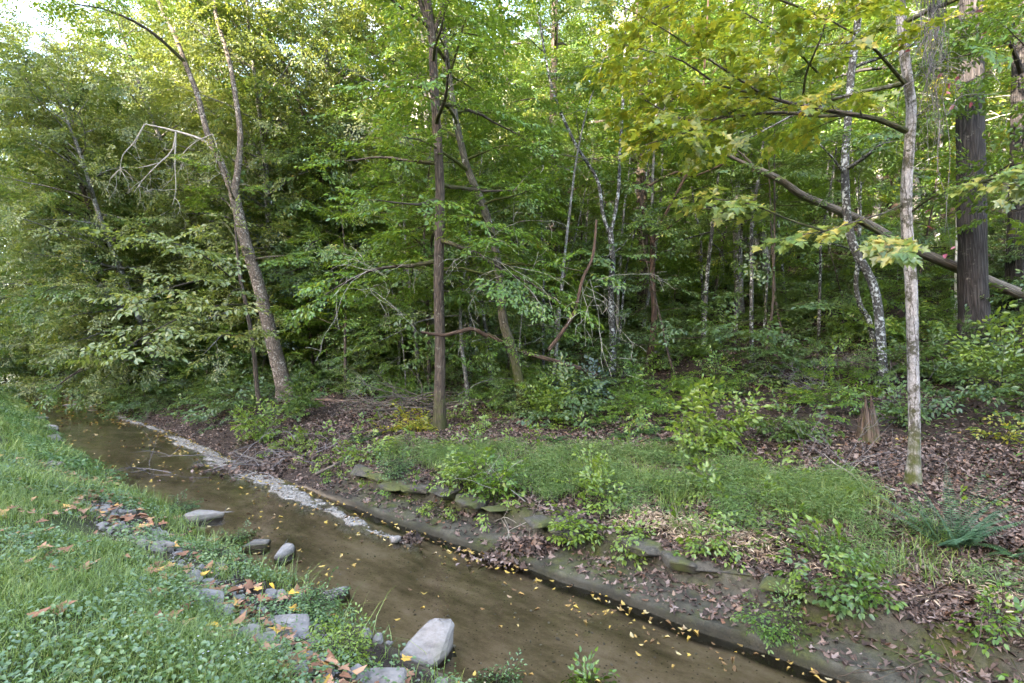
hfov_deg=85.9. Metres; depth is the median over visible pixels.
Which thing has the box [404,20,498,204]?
tree
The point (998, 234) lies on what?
shrub
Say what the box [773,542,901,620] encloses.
herb
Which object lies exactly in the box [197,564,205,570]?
stone
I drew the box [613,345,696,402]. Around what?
shrub
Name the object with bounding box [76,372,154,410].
shrub
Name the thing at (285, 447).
weed
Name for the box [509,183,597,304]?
understory tree
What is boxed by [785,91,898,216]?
understory tree
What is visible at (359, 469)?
ledge slab
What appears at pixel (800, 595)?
weed
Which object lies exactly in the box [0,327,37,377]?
sapling
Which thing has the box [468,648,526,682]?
weed
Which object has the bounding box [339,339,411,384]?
shrub
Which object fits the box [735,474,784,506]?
weed
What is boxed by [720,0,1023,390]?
tree
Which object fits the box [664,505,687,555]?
weed
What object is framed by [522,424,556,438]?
weed
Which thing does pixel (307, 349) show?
sapling
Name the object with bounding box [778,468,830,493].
weed
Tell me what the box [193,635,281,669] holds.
wild flowers
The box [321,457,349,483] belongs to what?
weed
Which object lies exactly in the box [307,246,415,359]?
drooping branch
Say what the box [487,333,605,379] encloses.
fallen log
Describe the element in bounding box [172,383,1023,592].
moss sprigs
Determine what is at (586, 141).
slender tree
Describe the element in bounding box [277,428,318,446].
weed
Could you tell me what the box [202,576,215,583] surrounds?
stone
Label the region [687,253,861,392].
sapling
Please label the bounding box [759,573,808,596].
ledge slab
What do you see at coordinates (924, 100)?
tree
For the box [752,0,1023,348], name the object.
tree
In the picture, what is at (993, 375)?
shrub
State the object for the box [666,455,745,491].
weed
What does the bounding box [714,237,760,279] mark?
sapling
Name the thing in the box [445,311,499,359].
sapling
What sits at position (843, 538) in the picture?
weed
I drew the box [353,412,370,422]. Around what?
weed
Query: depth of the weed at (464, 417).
12.37 m
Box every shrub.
[55,370,106,397]
[62,367,110,393]
[63,373,86,399]
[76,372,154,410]
[89,375,144,404]
[90,373,177,420]
[93,366,184,419]
[116,359,195,412]
[132,382,182,421]
[165,360,285,433]
[166,368,245,414]
[184,350,271,407]
[192,361,253,396]
[199,374,268,423]
[228,395,300,442]
[237,371,272,391]
[238,359,320,408]
[240,356,295,385]
[276,367,330,421]
[288,360,326,386]
[297,344,368,395]
[324,342,424,397]
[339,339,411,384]
[350,341,396,376]
[368,349,414,371]
[372,368,418,401]
[385,340,426,371]
[388,354,447,392]
[389,372,433,409]
[408,352,460,388]
[409,324,482,376]
[421,361,485,402]
[445,352,486,390]
[447,347,499,372]
[453,365,515,412]
[455,458,549,538]
[457,327,509,375]
[468,353,524,397]
[471,365,552,413]
[477,344,572,422]
[478,320,541,358]
[498,339,547,377]
[499,346,548,379]
[502,333,574,379]
[502,334,547,354]
[507,349,633,432]
[510,347,583,388]
[514,298,567,350]
[522,356,598,415]
[530,330,587,354]
[552,354,619,398]
[559,305,608,349]
[560,299,607,328]
[561,322,583,343]
[563,292,607,322]
[566,311,647,360]
[570,344,619,373]
[578,345,665,394]
[578,361,650,410]
[584,325,642,361]
[587,366,683,434]
[588,292,621,311]
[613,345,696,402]
[614,276,667,309]
[619,296,690,346]
[621,293,695,351]
[621,318,668,354]
[632,367,705,414]
[634,316,714,376]
[638,305,701,346]
[650,286,726,322]
[655,374,770,457]
[658,321,729,360]
[672,284,732,326]
[673,324,715,347]
[675,270,748,309]
[676,345,758,398]
[688,261,744,292]
[688,295,761,345]
[710,276,769,311]
[714,252,776,290]
[737,335,830,385]
[742,275,846,343]
[746,267,807,301]
[747,224,817,273]
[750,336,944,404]
[753,222,826,258]
[762,307,833,344]
[763,324,883,396]
[766,345,888,424]
[771,253,814,288]
[776,232,823,268]
[779,292,826,325]
[781,405,942,479]
[793,270,867,318]
[804,242,896,285]
[809,283,928,351]
[816,267,869,299]
[826,265,935,299]
[831,253,926,293]
[833,292,920,342]
[839,201,930,251]
[857,322,995,383]
[871,319,988,388]
[885,292,957,343]
[891,213,943,243]
[898,243,953,286]
[905,304,1023,368]
[905,330,1023,421]
[913,193,993,246]
[915,212,954,250]
[917,267,953,301]
[919,284,953,313]
[919,290,999,338]
[925,288,1023,373]
[932,300,1023,398]
[959,357,1023,406]
[988,220,1005,245]
[990,264,1004,277]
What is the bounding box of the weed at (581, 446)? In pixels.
[566,436,600,451]
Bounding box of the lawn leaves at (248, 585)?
[0,454,459,682]
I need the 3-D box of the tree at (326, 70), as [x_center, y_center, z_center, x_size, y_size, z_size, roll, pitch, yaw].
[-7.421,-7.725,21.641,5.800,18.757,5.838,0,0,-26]
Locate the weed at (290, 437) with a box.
[270,436,304,459]
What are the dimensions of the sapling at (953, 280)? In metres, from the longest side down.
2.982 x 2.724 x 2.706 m
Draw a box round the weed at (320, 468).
[312,455,331,476]
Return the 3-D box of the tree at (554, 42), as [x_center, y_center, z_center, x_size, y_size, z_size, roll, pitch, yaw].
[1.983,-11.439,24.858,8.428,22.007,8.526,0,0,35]
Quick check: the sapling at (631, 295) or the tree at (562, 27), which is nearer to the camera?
the sapling at (631, 295)
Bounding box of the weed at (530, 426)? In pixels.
[523,425,543,443]
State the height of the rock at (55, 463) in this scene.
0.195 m
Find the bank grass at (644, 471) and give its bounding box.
[374,433,1019,597]
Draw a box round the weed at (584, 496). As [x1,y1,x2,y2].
[556,481,627,530]
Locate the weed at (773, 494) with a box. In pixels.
[729,480,793,527]
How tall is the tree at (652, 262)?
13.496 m
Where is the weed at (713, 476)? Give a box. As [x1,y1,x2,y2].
[651,461,730,498]
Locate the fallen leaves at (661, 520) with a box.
[607,500,1023,623]
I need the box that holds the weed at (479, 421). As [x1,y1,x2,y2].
[457,414,491,428]
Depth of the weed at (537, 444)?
9.35 m
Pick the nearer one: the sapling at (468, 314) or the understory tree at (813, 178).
the sapling at (468, 314)
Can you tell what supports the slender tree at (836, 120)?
on the ground at (482, 637)
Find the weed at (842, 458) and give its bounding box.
[830,449,877,470]
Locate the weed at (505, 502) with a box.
[466,470,538,532]
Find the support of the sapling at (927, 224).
on the ground at (482, 637)
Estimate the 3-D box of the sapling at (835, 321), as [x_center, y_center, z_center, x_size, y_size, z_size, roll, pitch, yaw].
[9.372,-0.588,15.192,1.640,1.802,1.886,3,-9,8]
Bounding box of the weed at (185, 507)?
[162,489,203,515]
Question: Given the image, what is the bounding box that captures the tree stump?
[855,395,880,443]
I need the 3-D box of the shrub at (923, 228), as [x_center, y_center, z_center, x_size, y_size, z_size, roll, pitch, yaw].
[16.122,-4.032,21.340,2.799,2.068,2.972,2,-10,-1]
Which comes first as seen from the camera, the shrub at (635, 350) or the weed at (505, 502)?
the weed at (505, 502)
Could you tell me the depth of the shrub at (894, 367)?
11.26 m
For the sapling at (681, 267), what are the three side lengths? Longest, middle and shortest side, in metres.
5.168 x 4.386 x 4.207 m
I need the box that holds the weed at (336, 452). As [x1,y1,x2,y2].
[320,445,339,463]
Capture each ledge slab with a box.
[350,464,372,476]
[366,473,393,482]
[378,480,406,490]
[399,484,429,496]
[428,485,460,499]
[455,492,488,509]
[480,505,510,511]
[523,515,553,528]
[548,517,582,540]
[618,538,663,556]
[660,550,699,573]
[694,561,757,575]
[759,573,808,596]
[802,594,832,608]
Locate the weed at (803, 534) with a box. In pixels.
[752,513,868,614]
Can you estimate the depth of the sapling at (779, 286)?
18.95 m
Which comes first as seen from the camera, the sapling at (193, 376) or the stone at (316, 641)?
the stone at (316, 641)
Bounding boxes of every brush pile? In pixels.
[101,409,422,487]
[332,347,504,428]
[399,343,533,380]
[823,560,1023,682]
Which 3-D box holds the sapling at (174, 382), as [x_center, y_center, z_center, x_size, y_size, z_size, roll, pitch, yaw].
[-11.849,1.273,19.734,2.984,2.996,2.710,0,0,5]
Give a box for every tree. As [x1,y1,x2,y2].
[0,0,202,400]
[0,0,220,409]
[0,15,236,402]
[0,22,219,415]
[0,60,122,366]
[0,65,127,355]
[0,139,83,386]
[0,147,77,378]
[5,21,213,370]
[29,0,315,403]
[35,0,251,368]
[57,54,157,215]
[83,1,253,311]
[98,0,358,376]
[103,0,291,310]
[121,0,381,383]
[139,5,254,217]
[160,8,311,231]
[160,127,328,365]
[167,0,468,398]
[181,0,415,363]
[205,0,425,350]
[220,115,375,382]
[242,0,410,378]
[249,228,329,305]
[250,187,395,372]
[268,156,422,395]
[274,0,396,162]
[283,0,556,359]
[283,0,603,430]
[290,0,546,308]
[290,90,414,360]
[316,0,455,242]
[326,67,526,394]
[329,1,511,371]
[333,0,630,415]
[333,160,468,387]
[334,99,589,401]
[342,185,469,374]
[357,99,471,370]
[368,23,450,135]
[373,2,533,389]
[378,176,491,346]
[387,33,537,385]
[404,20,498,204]
[422,137,516,347]
[431,59,549,354]
[440,0,580,281]
[444,58,572,345]
[448,2,538,177]
[454,170,573,376]
[473,0,647,325]
[480,35,547,189]
[480,118,657,355]
[484,80,573,348]
[486,5,548,115]
[490,0,661,384]
[490,0,695,384]
[491,97,607,369]
[496,47,539,118]
[498,119,557,314]
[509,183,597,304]
[510,0,606,252]
[514,0,784,329]
[516,0,607,240]
[516,32,575,233]
[519,119,591,310]
[522,5,590,142]
[529,150,632,336]
[531,137,596,271]
[540,44,635,319]
[544,3,603,159]
[558,128,598,264]
[558,143,634,266]
[561,104,648,271]
[562,0,631,202]
[565,0,784,367]
[565,33,695,352]
[569,0,632,96]
[573,181,633,275]
[574,0,1023,484]
[575,0,739,352]
[578,0,647,160]
[581,105,660,218]
[583,93,695,250]
[586,1,749,274]
[586,205,754,378]
[587,82,714,362]
[588,175,665,303]
[589,2,738,345]
[598,156,660,299]
[626,1,819,351]
[629,0,830,325]
[631,0,890,290]
[631,94,728,258]
[637,59,752,324]
[646,0,726,241]
[646,0,766,222]
[647,62,823,308]
[648,107,714,288]
[660,0,842,267]
[667,158,758,256]
[671,0,853,365]
[671,0,858,320]
[672,0,796,64]
[674,95,816,338]
[687,0,877,375]
[691,65,851,364]
[694,24,795,291]
[711,0,798,60]
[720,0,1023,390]
[722,88,839,340]
[727,150,1023,301]
[742,0,825,127]
[747,0,882,137]
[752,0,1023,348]
[760,3,918,339]
[764,114,837,217]
[769,0,911,203]
[772,101,853,214]
[776,113,940,348]
[782,23,889,268]
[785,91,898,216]
[795,33,903,280]
[798,17,878,219]
[823,0,991,229]
[824,0,923,119]
[825,0,955,219]
[837,100,1010,283]
[854,3,1009,191]
[857,0,1012,253]
[861,0,1023,320]
[863,1,1023,317]
[868,0,1023,245]
[868,57,1010,199]
[872,20,955,210]
[877,3,1011,280]
[888,0,1012,212]
[916,1,1011,178]
[924,0,1010,119]
[935,34,1009,184]
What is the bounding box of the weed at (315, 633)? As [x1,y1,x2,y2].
[283,615,341,652]
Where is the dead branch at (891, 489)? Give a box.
[816,453,902,492]
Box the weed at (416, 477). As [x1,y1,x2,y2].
[406,468,442,515]
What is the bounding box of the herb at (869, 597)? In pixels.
[824,545,907,613]
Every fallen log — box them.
[250,381,360,402]
[389,438,470,450]
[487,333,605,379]
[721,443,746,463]
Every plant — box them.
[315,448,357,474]
[343,426,397,463]
[374,400,438,433]
[437,431,492,495]
[451,447,528,505]
[519,377,578,429]
[738,398,845,444]
[874,374,931,427]
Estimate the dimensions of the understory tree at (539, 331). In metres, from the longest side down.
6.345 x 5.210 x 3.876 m
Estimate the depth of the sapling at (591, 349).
14.25 m
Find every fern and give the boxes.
[345,435,372,443]
[365,426,391,437]
[534,435,571,442]
[572,422,606,430]
[605,430,638,441]
[614,425,672,436]
[649,436,683,442]
[861,464,1023,551]
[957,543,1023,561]
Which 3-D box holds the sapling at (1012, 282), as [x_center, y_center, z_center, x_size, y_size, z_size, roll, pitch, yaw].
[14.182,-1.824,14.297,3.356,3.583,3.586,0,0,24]
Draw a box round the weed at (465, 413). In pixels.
[452,408,473,420]
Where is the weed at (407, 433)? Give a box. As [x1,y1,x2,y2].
[395,424,419,442]
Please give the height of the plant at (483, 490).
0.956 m
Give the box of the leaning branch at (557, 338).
[548,220,597,350]
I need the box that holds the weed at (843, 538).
[826,537,868,559]
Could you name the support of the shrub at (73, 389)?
on the ground at (482, 637)
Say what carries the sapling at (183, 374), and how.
on the ground at (482, 637)
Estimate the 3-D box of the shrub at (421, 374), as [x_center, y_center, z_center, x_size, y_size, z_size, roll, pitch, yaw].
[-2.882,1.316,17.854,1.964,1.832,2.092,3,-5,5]
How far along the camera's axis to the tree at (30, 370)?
30.96 m
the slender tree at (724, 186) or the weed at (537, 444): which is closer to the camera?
the weed at (537, 444)
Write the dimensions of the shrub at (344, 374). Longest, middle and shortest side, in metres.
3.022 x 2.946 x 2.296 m
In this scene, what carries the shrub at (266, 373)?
on the ground at (482, 637)
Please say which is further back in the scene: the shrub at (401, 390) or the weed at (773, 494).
the shrub at (401, 390)
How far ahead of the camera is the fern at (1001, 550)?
4.97 m
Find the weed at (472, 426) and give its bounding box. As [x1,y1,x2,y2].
[438,423,485,446]
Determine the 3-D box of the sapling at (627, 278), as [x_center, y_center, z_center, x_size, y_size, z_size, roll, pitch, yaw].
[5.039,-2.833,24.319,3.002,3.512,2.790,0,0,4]
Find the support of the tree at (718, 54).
on the ground at (482, 637)
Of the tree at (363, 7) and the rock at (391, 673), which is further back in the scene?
the tree at (363, 7)
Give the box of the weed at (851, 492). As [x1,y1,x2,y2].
[840,486,891,510]
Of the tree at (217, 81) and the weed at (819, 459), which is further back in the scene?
the tree at (217, 81)
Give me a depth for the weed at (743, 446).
8.12 m
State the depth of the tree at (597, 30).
63.82 m
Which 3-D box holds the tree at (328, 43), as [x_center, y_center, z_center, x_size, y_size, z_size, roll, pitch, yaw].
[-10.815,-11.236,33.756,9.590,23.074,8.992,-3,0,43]
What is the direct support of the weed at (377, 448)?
on the ground at (482, 637)
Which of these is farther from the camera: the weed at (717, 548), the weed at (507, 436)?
the weed at (507, 436)
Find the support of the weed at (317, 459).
on the ground at (482, 637)
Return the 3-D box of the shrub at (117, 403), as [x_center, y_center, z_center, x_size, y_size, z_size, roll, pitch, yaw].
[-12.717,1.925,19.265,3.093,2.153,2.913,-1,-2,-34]
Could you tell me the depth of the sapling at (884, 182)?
28.77 m
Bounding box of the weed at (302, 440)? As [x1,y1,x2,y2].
[288,433,317,449]
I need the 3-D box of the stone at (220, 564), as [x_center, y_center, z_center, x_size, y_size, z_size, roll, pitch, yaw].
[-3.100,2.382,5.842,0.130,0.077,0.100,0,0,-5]
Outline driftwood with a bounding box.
[235,451,287,469]
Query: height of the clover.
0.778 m
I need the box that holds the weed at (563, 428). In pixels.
[548,418,573,434]
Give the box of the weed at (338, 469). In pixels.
[323,454,350,480]
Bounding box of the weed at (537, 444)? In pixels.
[530,439,543,451]
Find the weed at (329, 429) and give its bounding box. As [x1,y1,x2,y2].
[292,419,336,447]
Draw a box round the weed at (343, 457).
[323,444,359,476]
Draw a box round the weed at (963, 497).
[946,484,1008,509]
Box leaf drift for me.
[148,440,362,482]
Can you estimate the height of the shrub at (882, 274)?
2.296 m
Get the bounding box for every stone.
[96,521,108,525]
[97,509,109,514]
[107,524,120,529]
[117,509,125,514]
[124,509,136,514]
[134,537,151,544]
[150,543,164,551]
[188,571,199,577]
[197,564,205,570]
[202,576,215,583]
[213,561,224,567]
[231,594,245,603]
[238,606,246,616]
[264,631,275,637]
[265,588,276,598]
[276,589,287,599]
[286,661,308,678]
[295,630,306,639]
[298,632,313,642]
[302,637,317,647]
[302,650,313,660]
[347,663,368,682]
[362,627,372,638]
[373,632,382,643]
[385,640,392,646]
[434,676,447,682]
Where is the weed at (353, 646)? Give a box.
[309,602,380,671]
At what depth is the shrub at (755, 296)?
20.88 m
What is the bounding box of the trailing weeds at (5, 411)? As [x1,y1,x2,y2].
[0,385,128,478]
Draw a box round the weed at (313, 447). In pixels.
[288,446,321,469]
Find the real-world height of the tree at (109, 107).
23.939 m
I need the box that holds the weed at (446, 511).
[422,470,476,520]
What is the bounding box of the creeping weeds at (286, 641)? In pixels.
[21,458,482,682]
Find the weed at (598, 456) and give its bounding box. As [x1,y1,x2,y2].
[572,443,614,497]
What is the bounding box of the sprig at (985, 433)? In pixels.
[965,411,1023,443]
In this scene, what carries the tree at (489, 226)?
on the ground at (482, 637)
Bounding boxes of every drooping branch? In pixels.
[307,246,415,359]
[441,165,575,334]
[555,273,674,384]
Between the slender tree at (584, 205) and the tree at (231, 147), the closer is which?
the tree at (231, 147)
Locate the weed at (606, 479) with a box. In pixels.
[579,461,628,509]
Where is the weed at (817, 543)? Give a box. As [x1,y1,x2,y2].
[780,515,841,556]
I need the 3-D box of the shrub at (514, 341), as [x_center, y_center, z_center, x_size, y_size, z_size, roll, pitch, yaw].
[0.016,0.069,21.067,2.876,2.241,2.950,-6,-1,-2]
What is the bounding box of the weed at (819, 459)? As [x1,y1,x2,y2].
[813,456,839,471]
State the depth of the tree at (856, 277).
13.91 m
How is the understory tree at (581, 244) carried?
on the ground at (482, 637)
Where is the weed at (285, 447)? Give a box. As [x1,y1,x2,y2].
[264,435,308,455]
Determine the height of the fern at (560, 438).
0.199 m
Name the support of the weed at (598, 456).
on the ground at (482, 637)
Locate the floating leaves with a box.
[23,396,848,682]
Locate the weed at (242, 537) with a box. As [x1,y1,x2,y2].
[217,519,262,546]
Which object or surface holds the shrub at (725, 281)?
on the ground at (482, 637)
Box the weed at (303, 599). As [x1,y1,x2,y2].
[263,566,350,623]
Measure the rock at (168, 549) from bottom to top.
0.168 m
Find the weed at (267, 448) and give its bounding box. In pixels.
[256,439,276,458]
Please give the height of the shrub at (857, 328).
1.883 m
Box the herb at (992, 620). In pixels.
[948,582,1023,649]
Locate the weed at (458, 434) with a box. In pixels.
[446,432,480,449]
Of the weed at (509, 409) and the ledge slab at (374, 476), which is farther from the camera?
the weed at (509, 409)
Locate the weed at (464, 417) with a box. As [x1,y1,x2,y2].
[446,399,482,423]
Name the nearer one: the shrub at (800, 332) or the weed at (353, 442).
the weed at (353, 442)
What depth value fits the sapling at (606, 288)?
25.14 m
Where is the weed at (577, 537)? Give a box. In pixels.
[545,500,607,550]
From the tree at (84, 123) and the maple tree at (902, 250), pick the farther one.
the tree at (84, 123)
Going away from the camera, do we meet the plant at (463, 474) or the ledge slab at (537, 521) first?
the ledge slab at (537, 521)
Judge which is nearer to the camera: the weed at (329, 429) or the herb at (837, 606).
the herb at (837, 606)
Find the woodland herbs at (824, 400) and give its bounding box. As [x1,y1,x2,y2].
[265,220,1023,464]
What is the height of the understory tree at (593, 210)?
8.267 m
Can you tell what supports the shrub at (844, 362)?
on the ground at (482, 637)
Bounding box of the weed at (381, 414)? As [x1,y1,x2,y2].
[366,406,391,423]
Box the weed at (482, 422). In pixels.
[455,414,491,430]
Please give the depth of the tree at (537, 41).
47.77 m
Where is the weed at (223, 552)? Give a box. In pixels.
[176,533,243,570]
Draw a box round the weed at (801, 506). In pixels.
[793,503,810,526]
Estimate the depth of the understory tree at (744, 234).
21.14 m
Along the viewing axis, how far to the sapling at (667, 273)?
22.62 m
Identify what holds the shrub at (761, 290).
on the ground at (482, 637)
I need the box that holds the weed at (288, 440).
[267,425,306,448]
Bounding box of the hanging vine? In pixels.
[874,0,1023,257]
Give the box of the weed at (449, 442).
[424,435,469,456]
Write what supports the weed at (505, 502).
on the ground at (482, 637)
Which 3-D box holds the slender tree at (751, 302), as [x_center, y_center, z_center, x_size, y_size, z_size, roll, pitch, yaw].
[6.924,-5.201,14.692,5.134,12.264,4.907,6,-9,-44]
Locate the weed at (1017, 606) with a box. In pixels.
[915,596,1023,682]
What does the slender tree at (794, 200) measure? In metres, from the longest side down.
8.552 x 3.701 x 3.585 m
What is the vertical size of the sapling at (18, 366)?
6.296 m
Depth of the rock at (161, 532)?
6.74 m
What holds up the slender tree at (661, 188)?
on the ground at (482, 637)
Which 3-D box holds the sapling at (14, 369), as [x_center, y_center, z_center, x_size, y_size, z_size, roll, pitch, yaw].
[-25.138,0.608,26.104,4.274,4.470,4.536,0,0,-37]
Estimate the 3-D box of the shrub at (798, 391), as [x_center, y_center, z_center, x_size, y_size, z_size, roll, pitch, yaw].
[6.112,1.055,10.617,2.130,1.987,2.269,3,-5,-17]
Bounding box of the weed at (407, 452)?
[376,451,413,484]
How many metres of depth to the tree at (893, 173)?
15.54 m
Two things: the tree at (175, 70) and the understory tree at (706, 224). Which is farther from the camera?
the tree at (175, 70)
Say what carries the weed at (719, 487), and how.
on the ground at (482, 637)
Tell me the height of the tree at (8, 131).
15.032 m
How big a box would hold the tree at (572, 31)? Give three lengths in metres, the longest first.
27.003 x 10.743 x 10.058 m
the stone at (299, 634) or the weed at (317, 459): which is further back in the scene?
the weed at (317, 459)
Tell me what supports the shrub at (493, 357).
on the ground at (482, 637)
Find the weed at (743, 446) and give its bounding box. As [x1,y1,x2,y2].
[720,445,771,471]
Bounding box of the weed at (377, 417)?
[362,411,395,425]
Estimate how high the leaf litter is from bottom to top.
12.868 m
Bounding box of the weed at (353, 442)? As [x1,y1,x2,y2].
[342,435,365,448]
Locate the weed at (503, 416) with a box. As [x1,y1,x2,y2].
[476,399,506,417]
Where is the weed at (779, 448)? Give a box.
[764,443,803,462]
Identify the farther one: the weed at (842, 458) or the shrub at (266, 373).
the shrub at (266, 373)
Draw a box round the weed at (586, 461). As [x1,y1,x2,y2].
[553,458,633,499]
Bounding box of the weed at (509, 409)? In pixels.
[490,401,516,418]
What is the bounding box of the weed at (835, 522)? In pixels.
[774,518,866,590]
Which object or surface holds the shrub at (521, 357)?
on the ground at (482, 637)
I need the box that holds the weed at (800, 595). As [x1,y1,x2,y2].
[755,514,864,604]
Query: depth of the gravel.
7.88 m
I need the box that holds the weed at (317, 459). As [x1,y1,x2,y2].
[309,438,368,471]
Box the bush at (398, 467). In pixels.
[368,444,415,482]
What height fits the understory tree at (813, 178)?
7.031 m
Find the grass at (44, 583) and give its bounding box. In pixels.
[0,384,518,682]
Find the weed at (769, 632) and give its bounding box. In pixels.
[730,582,812,654]
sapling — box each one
[0,314,27,389]
[0,320,31,392]
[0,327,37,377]
[0,334,38,396]
[1,309,47,381]
[32,322,99,392]
[37,363,67,381]
[56,325,118,374]
[64,195,282,428]
[64,366,87,396]
[121,340,197,388]
[125,308,247,414]
[126,336,230,416]
[156,293,237,388]
[157,336,244,408]
[167,339,246,400]
[177,288,263,376]
[186,306,263,390]
[196,283,322,390]
[206,347,267,380]
[233,320,320,374]
[246,324,300,381]
[270,303,358,380]
[274,281,379,394]
[278,302,349,384]
[321,318,400,395]
[323,294,424,396]
[338,257,477,395]
[364,332,407,371]
[379,318,449,377]
[406,309,508,398]
[423,280,481,352]
[445,228,609,412]
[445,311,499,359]
[466,293,526,359]
[467,282,518,341]
[481,292,550,365]
[513,291,570,343]
[541,318,631,394]
[557,232,601,283]
[558,278,642,350]
[568,209,602,257]
[571,243,662,326]
[588,259,636,307]
[598,241,657,308]
[617,194,682,262]
[622,235,683,304]
[623,229,726,327]
[627,233,699,297]
[631,238,703,304]
[632,282,700,352]
[655,216,719,293]
[656,189,708,251]
[658,213,749,293]
[661,194,747,275]
[674,190,749,262]
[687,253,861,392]
[687,293,807,392]
[695,179,787,272]
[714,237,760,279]
[727,239,840,326]
[747,179,818,241]
[765,182,922,343]
[772,195,823,242]
[798,178,917,278]
[799,203,890,280]
[803,159,881,223]
[813,230,873,287]
[817,291,885,341]
[842,219,993,351]
[853,209,939,289]
[862,143,943,212]
[884,197,952,249]
[913,200,955,268]
[916,181,1008,278]
[923,254,1023,320]
[929,192,1007,252]
[942,142,1007,226]
[980,269,1023,353]
[988,215,1006,293]
[988,222,1006,277]
[988,236,1023,308]
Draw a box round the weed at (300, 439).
[286,430,310,446]
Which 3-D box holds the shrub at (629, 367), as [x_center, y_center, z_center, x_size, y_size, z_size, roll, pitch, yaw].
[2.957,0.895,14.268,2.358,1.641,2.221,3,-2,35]
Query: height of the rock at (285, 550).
0.304 m
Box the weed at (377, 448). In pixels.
[345,437,403,473]
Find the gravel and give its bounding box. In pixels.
[62,414,711,682]
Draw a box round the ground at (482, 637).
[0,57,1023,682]
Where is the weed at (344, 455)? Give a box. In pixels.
[324,451,358,478]
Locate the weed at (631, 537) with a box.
[575,508,668,571]
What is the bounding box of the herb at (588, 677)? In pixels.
[561,646,619,682]
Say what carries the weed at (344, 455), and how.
on the ground at (482, 637)
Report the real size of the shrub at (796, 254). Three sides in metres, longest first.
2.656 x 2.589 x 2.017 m
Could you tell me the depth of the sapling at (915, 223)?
19.62 m
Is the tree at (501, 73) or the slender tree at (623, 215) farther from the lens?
the tree at (501, 73)
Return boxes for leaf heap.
[190,594,270,618]
[206,655,361,682]
[399,530,423,545]
[455,514,587,571]
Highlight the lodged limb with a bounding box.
[421,327,487,337]
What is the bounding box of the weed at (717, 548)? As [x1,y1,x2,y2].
[675,511,766,573]
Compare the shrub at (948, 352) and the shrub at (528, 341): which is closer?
the shrub at (948, 352)
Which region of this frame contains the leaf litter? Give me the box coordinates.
[78,175,1023,682]
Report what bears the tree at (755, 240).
on the ground at (482, 637)
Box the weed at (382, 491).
[359,455,420,497]
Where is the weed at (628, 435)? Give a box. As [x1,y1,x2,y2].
[601,431,629,452]
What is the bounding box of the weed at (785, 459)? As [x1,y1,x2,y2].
[739,445,823,475]
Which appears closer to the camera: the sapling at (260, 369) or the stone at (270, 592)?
the stone at (270, 592)
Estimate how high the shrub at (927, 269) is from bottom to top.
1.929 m
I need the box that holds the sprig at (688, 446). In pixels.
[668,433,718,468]
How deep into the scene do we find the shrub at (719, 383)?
12.70 m
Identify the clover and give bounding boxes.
[0,448,333,682]
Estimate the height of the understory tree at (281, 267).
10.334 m
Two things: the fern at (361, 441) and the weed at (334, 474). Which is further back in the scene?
the fern at (361, 441)
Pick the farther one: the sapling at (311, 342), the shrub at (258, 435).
the sapling at (311, 342)
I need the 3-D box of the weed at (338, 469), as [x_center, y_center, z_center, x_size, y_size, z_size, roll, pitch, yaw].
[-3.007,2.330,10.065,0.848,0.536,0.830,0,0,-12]
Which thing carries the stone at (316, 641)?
on the ground at (482, 637)
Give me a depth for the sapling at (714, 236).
27.34 m
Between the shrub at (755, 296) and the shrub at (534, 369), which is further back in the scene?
the shrub at (755, 296)
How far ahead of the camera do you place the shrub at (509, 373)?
12.56 m
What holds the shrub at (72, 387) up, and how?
on the ground at (482, 637)
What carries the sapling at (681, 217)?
on the ground at (482, 637)
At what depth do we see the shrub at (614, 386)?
12.34 m
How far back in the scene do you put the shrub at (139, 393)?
20.69 m
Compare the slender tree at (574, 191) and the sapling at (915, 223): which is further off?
the slender tree at (574, 191)
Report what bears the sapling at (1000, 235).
on the ground at (482, 637)
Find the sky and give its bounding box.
[0,0,915,284]
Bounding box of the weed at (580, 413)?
[552,411,597,435]
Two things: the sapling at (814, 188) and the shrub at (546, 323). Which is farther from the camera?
the sapling at (814, 188)
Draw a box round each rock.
[45,424,58,433]
[46,434,63,441]
[46,460,65,467]
[146,529,167,536]
[150,540,174,552]
[177,578,236,606]
[183,509,234,526]
[208,604,232,619]
[231,623,259,641]
[239,539,271,554]
[242,633,280,648]
[262,614,309,637]
[274,539,295,566]
[321,586,349,603]
[365,667,406,682]
[390,535,400,543]
[400,618,456,668]
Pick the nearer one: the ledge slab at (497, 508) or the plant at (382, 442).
the ledge slab at (497, 508)
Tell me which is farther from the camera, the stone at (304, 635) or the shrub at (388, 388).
the shrub at (388, 388)
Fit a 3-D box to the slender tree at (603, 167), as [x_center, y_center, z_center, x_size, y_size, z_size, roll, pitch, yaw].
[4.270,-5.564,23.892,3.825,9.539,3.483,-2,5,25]
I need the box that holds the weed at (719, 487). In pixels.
[674,478,766,526]
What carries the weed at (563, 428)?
on the ground at (482, 637)
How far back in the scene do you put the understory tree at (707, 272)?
16.84 m
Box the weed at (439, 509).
[420,498,459,518]
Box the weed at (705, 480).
[694,479,729,495]
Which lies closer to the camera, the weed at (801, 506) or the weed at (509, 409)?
the weed at (801, 506)
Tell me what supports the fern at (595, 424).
on the ground at (482, 637)
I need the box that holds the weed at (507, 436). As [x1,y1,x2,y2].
[481,427,523,463]
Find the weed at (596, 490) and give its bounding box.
[568,477,619,522]
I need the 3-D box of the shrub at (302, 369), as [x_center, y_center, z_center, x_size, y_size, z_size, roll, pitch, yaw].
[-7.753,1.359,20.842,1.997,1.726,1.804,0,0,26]

